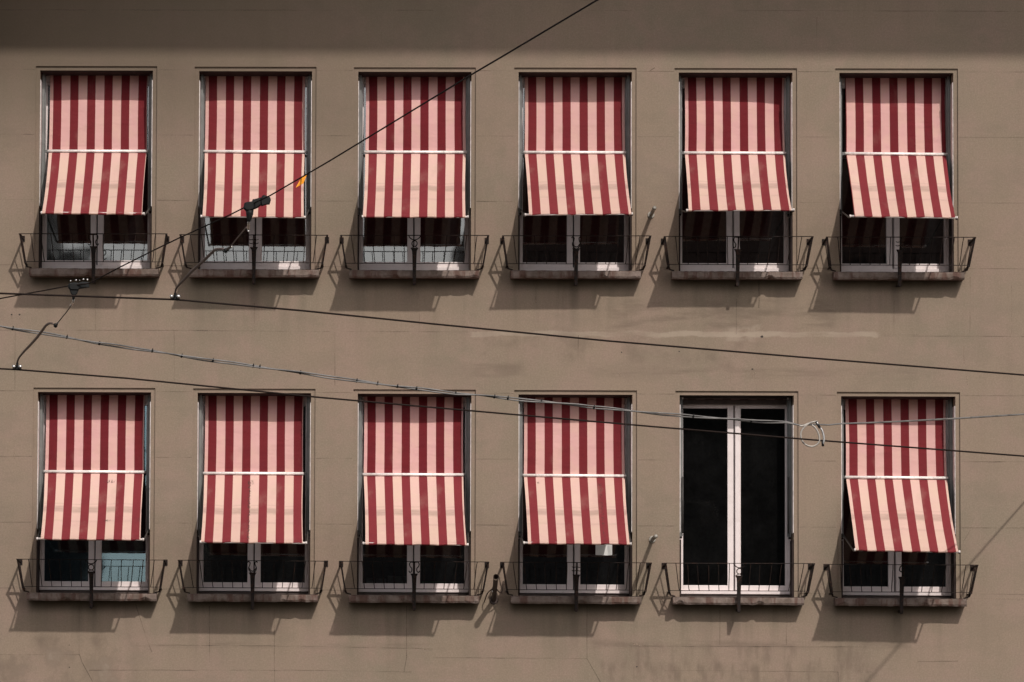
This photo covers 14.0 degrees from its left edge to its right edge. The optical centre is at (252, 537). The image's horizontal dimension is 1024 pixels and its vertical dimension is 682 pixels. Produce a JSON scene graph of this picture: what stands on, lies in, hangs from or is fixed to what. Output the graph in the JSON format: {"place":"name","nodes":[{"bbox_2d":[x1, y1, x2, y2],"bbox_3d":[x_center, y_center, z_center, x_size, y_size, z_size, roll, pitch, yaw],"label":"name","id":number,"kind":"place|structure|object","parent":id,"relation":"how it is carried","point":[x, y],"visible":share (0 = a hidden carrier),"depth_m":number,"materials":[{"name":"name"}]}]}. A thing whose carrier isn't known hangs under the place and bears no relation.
{"place":"outdoors","nodes":[
{"label":"outdoors","id":0,"kind":"place"},
{"bbox_2d":[0,0,597,298],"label":"span wire","id":1,"kind":"object","parent":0,"point":[559,22],"visible":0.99,"depth_m":29.09,"materials":[{"name":"black metal"}]},
{"bbox_2d":[68,278,88,299],"bbox_3d":[-1.433,-2.053,34.319,0.179,0.178,0.070,0,-3,2],"label":"wire insulator","id":2,"kind":"object","parent":1,"relation":"hanging from","point":[74,287],"visible":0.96,"depth_m":34.29,"materials":[{"name":"metal"}]},
{"bbox_2d":[12,299,74,369],"bbox_3d":[-1.785,-1.737,35.692,0.090,0.326,2.849,1,-3,-13],"label":"steady arm","id":3,"kind":"object","parent":2,"relation":"hanging from","point":[19,367],"visible":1,"depth_m":36.04},
{"bbox_2d":[0,368,1023,456],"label":"contact wire","id":4,"kind":"object","parent":3,"relation":"attached to","point":[509,413],"visible":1,"depth_m":37.96,"materials":[{"name":"black metal"}]},
{"bbox_2d":[243,195,270,231],"bbox_3d":[0.035,-2.458,31.497,0.211,0.290,0.085,0,-3,2],"label":"wire insulator","id":5,"kind":"object","parent":1,"relation":"hanging from","point":[249,207],"visible":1,"depth_m":31.47,"materials":[{"name":"metal"}]},
{"bbox_2d":[170,222,249,299],"bbox_3d":[-0.300,-2.175,32.704,0.124,0.343,2.502,1,-3,-15],"label":"steady arm","id":6,"kind":"object","parent":5,"relation":"hanging from","point":[175,296],"visible":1,"depth_m":32.98},
{"bbox_2d":[0,292,1023,375],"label":"contact wire","id":7,"kind":"object","parent":6,"relation":"attached to","point":[504,330],"visible":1,"depth_m":35.06,"materials":[{"name":"black metal"}]},
{"bbox_2d":[296,175,306,186],"bbox_3d":[0.358,-2.612,30.443,0.083,0.097,0.007,1,-3,-5],"label":"pennant","id":8,"kind":"object","parent":1,"relation":"hanging from","point":[302,180],"visible":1,"depth_m":30.44,"materials":[{"name":"orange fabric"}]},
{"label":"street","id":9,"kind":"structure","parent":0,"visible":0},
{"bbox_2d":[0,0,1023,681],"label":"apartment building","id":10,"kind":"structure","parent":9,"relation":"on","point":[934,312],"depth_m":44.17,"materials":[{"name":"paint"}]},
{"bbox_2d":[16,559,167,608],"bbox_3d":[-1.697,0.481,43.932,1.586,0.533,0.347,0,-3,2],"label":"window guard","id":11,"kind":"object","parent":10,"relation":"attached to","point":[91,572],"visible":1,"depth_m":43.84,"materials":[{"name":"black metal"}]},
{"bbox_2d":[36,392,150,592],"bbox_3d":[-1.694,-0.501,43.874,1.202,2.138,1.206,0,-3,2],"label":"awning","id":12,"kind":"object","parent":10,"relation":"attached to","point":[94,471],"depth_m":44.37,"materials":[{"name":"red fabric"}]},
{"bbox_2d":[19,233,168,283],"bbox_3d":[-1.682,-2.961,44.125,1.586,0.532,0.347,0,-3,2],"label":"window guard","id":13,"kind":"object","parent":10,"relation":"attached to","point":[93,250],"visible":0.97,"depth_m":44.03,"materials":[{"name":"black metal"}]},
{"bbox_2d":[39,395,149,592],"bbox_3d":[-1.678,-0.465,44.499,1.204,2.139,0.112,0,-3,2],"label":"window","id":14,"kind":"structure","parent":10,"relation":"in","point":[116,587],"depth_m":44.43,"materials":[{"name":"white paint"}]},
{"bbox_2d":[39,71,152,267],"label":"awning","id":15,"kind":"object","parent":10,"relation":"attached to","point":[97,151],"depth_m":44.58,"materials":[{"name":"red fabric"}]},
{"bbox_2d":[42,76,149,268],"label":"window","id":16,"kind":"structure","parent":10,"relation":"in","point":[99,255],"depth_m":44.64,"materials":[{"name":"white paint"}]},
{"bbox_2d":[178,560,327,609],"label":"window guard","id":17,"kind":"object","parent":10,"relation":"attached to","point":[252,575],"visible":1,"depth_m":43.80,"materials":[{"name":"black metal"}]},
{"bbox_2d":[196,393,310,593],"bbox_3d":[0.007,-0.490,43.835,1.202,2.138,1.193,0,-3,2],"label":"awning","id":18,"kind":"object","parent":10,"relation":"attached to","point":[253,473],"depth_m":44.32,"materials":[{"name":"red fabric"}]},
{"bbox_2d":[179,234,328,283],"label":"window guard","id":19,"kind":"object","parent":10,"relation":"attached to","point":[253,251],"visible":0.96,"depth_m":43.99,"materials":[{"name":"black metal"}]},
{"bbox_2d":[198,396,310,593],"bbox_3d":[0.023,-0.455,44.454,1.204,2.139,0.112,0,-3,2],"label":"window","id":20,"kind":"structure","parent":10,"relation":"in","point":[297,588],"depth_m":44.39,"materials":[{"name":"white paint"}]},
{"bbox_2d":[198,71,311,269],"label":"awning","id":21,"kind":"object","parent":10,"relation":"attached to","point":[254,135],"depth_m":44.53,"materials":[{"name":"red fabric"}]},
{"bbox_2d":[199,76,311,269],"bbox_3d":[0.037,-3.895,44.647,1.204,2.139,0.112,0,-3,2],"label":"window","id":22,"kind":"structure","parent":10,"relation":"in","point":[292,266],"depth_m":44.58,"materials":[{"name":"white paint"}]},
{"bbox_2d":[357,394,470,594],"bbox_3d":[1.708,-0.479,43.790,1.202,2.138,1.193,0,-3,2],"label":"awning","id":23,"kind":"object","parent":10,"relation":"attached to","point":[413,474],"depth_m":44.28,"materials":[{"name":"red fabric"}]},
{"bbox_2d":[339,561,488,610],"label":"window guard","id":24,"kind":"object","parent":10,"relation":"attached to","point":[414,576],"visible":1,"depth_m":43.75,"materials":[{"name":"black metal"}]},
{"bbox_2d":[357,77,470,269],"bbox_3d":[1.734,-3.884,44.602,1.204,2.139,0.112,0,-3,2],"label":"window","id":25,"kind":"structure","parent":10,"relation":"in","point":[409,220],"depth_m":44.54,"materials":[{"name":"white paint"}]},
{"bbox_2d":[357,397,470,594],"bbox_3d":[1.724,-0.444,44.409,1.204,2.139,0.112,0,-3,2],"label":"window","id":26,"kind":"structure","parent":10,"relation":"in","point":[429,589],"depth_m":44.34,"materials":[{"name":"white paint"}]},
{"bbox_2d":[358,72,470,269],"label":"awning","id":27,"kind":"object","parent":10,"relation":"attached to","point":[417,159],"depth_m":44.48,"materials":[{"name":"red fabric"}]},
{"bbox_2d":[340,235,488,284],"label":"window guard","id":28,"kind":"object","parent":10,"relation":"attached to","point":[414,255],"visible":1,"depth_m":43.95,"materials":[{"name":"black metal"}]},
{"bbox_2d":[484,574,503,604],"bbox_3d":[2.548,0.540,43.751,0.211,0.302,0.491,0,-3,2],"label":"flag holder","id":29,"kind":"object","parent":10,"relation":"attached to","point":[493,599],"visible":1,"depth_m":43.81,"materials":[{"name":"metal"}]},
{"bbox_2d":[0,325,1023,446],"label":"aerial cable","id":30,"kind":"object","parent":10,"relation":"attached to","point":[300,372],"visible":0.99,"depth_m":38.16,"materials":[{"name":"metal"}]},
{"bbox_2d":[520,77,628,270],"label":"window","id":31,"kind":"structure","parent":10,"relation":"in","point":[582,266],"depth_m":44.49,"materials":[{"name":"white paint"}]},
{"bbox_2d":[518,395,631,595],"bbox_3d":[3.412,-0.470,43.739,1.202,2.138,1.205,0,-3,2],"label":"awning","id":32,"kind":"object","parent":10,"relation":"attached to","point":[574,475],"depth_m":44.23,"materials":[{"name":"red fabric"}]},
{"bbox_2d":[519,398,630,595],"bbox_3d":[3.429,-0.434,44.364,1.204,2.139,0.112,0,-3,2],"label":"window","id":33,"kind":"structure","parent":10,"relation":"in","point":[611,590],"depth_m":44.29,"materials":[{"name":"white paint"}]},
{"bbox_2d":[518,72,632,270],"bbox_3d":[3.425,-3.911,43.947,1.202,2.138,1.174,0,-3,2],"label":"awning","id":34,"kind":"object","parent":10,"relation":"attached to","point":[576,160],"depth_m":44.44,"materials":[{"name":"red fabric"}]},
{"bbox_2d":[500,235,651,285],"bbox_3d":[3.422,-2.929,43.990,1.586,0.533,0.347,0,-3,2],"label":"window guard","id":35,"kind":"object","parent":10,"relation":"attached to","point":[575,250],"visible":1,"depth_m":43.90,"materials":[{"name":"black metal"}]},
{"bbox_2d":[500,562,651,611],"bbox_3d":[3.409,0.512,43.797,1.586,0.533,0.347,0,-3,2],"label":"window guard","id":36,"kind":"object","parent":10,"relation":"attached to","point":[576,575],"visible":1,"depth_m":43.71,"materials":[{"name":"black metal"}]},
{"bbox_2d":[596,545,611,554],"bbox_3d":[3.747,0.114,44.325,0.176,0.142,0.017,0,-3,8],"label":"paper sheet","id":37,"kind":"object","parent":10,"relation":"attached to","point":[603,549],"visible":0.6,"depth_m":44.33,"materials":[{"name":"white paper"}]},
{"bbox_2d":[648,206,656,217],"bbox_3d":[4.227,-3.446,43.900,0.074,0.076,0.535,0,-3,2],"label":"flag holder","id":38,"kind":"object","parent":10,"relation":"attached to","point":[651,214],"visible":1,"depth_m":43.93,"materials":[{"name":"metal"}]},
{"bbox_2d":[649,534,657,542],"bbox_3d":[4.223,0.000,43.706,0.074,0.076,0.535,0,-3,2],"label":"flag holder","id":39,"kind":"object","parent":10,"relation":"attached to","point":[652,539],"visible":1,"depth_m":43.87,"materials":[{"name":"metal"}]},
{"bbox_2d":[680,78,789,271],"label":"window","id":40,"kind":"structure","parent":10,"relation":"in","point":[736,214],"depth_m":44.45,"materials":[{"name":"white paint"}]},
{"bbox_2d":[681,399,790,596],"bbox_3d":[5.133,-0.424,44.319,1.204,2.139,0.112,0,-3,2],"label":"window","id":41,"kind":"structure","parent":10,"relation":"in","point":[733,455],"depth_m":44.28,"materials":[{"name":"white paint"}]},
{"bbox_2d":[679,73,794,270],"bbox_3d":[5.127,-3.901,43.895,1.202,2.138,1.189,0,-3,2],"label":"awning","id":42,"kind":"object","parent":10,"relation":"attached to","point":[734,152],"depth_m":44.41,"materials":[{"name":"red fabric"}]},
{"bbox_2d":[680,395,793,596],"bbox_3d":[5.128,-0.455,44.147,1.202,2.179,0.298,0,-3,2],"label":"window frame","id":43,"kind":"object","parent":10,"relation":"attached to","point":[724,400],"depth_m":44.18,"materials":[{"name":"grey metal"}]},
{"bbox_2d":[661,236,813,286],"bbox_3d":[5.124,-2.919,43.945,1.586,0.533,0.347,0,-3,2],"label":"window guard","id":44,"kind":"object","parent":10,"relation":"attached to","point":[737,250],"visible":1,"depth_m":43.86,"materials":[{"name":"black metal"}]},
{"bbox_2d":[662,563,814,612],"bbox_3d":[5.114,0.522,43.752,1.586,0.533,0.347,0,-3,2],"label":"window guard","id":45,"kind":"object","parent":10,"relation":"attached to","point":[740,575],"visible":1,"depth_m":43.66,"materials":[{"name":"black metal"}]},
{"bbox_2d":[841,78,948,271],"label":"window","id":46,"kind":"structure","parent":10,"relation":"in","point":[886,267],"depth_m":44.40,"materials":[{"name":"white paint"}]},
{"bbox_2d":[841,399,950,598],"bbox_3d":[6.837,-0.412,44.274,1.204,2.139,0.112,0,-3,2],"label":"window","id":47,"kind":"structure","parent":10,"relation":"in","point":[856,592],"depth_m":44.19,"materials":[{"name":"white paint"}]},
{"bbox_2d":[839,73,957,271],"bbox_3d":[6.828,-3.892,43.855,1.207,2.138,1.180,0,-3,2],"label":"awning","id":48,"kind":"object","parent":10,"relation":"attached to","point":[897,153],"depth_m":44.35,"materials":[{"name":"red fabric"}]},
{"bbox_2d":[822,237,975,286],"bbox_3d":[6.827,-2.910,43.900,1.586,0.533,0.347,0,-3,2],"label":"window guard","id":49,"kind":"object","parent":10,"relation":"attached to","point":[971,242],"visible":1,"depth_m":43.82,"materials":[{"name":"black metal"}]},
{"bbox_2d":[841,396,959,598],"bbox_3d":[6.821,-0.447,43.658,1.202,2.138,1.185,0,-3,2],"label":"awning","id":50,"kind":"object","parent":10,"relation":"attached to","point":[902,499],"depth_m":44.13,"materials":[{"name":"red fabric"}]},
{"bbox_2d":[823,564,977,613],"bbox_3d":[6.817,0.534,43.706,1.586,0.532,0.347,0,-3,2],"label":"window guard","id":51,"kind":"object","parent":10,"relation":"attached to","point":[902,578],"visible":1,"depth_m":43.62,"materials":[{"name":"black metal"}]}
]}

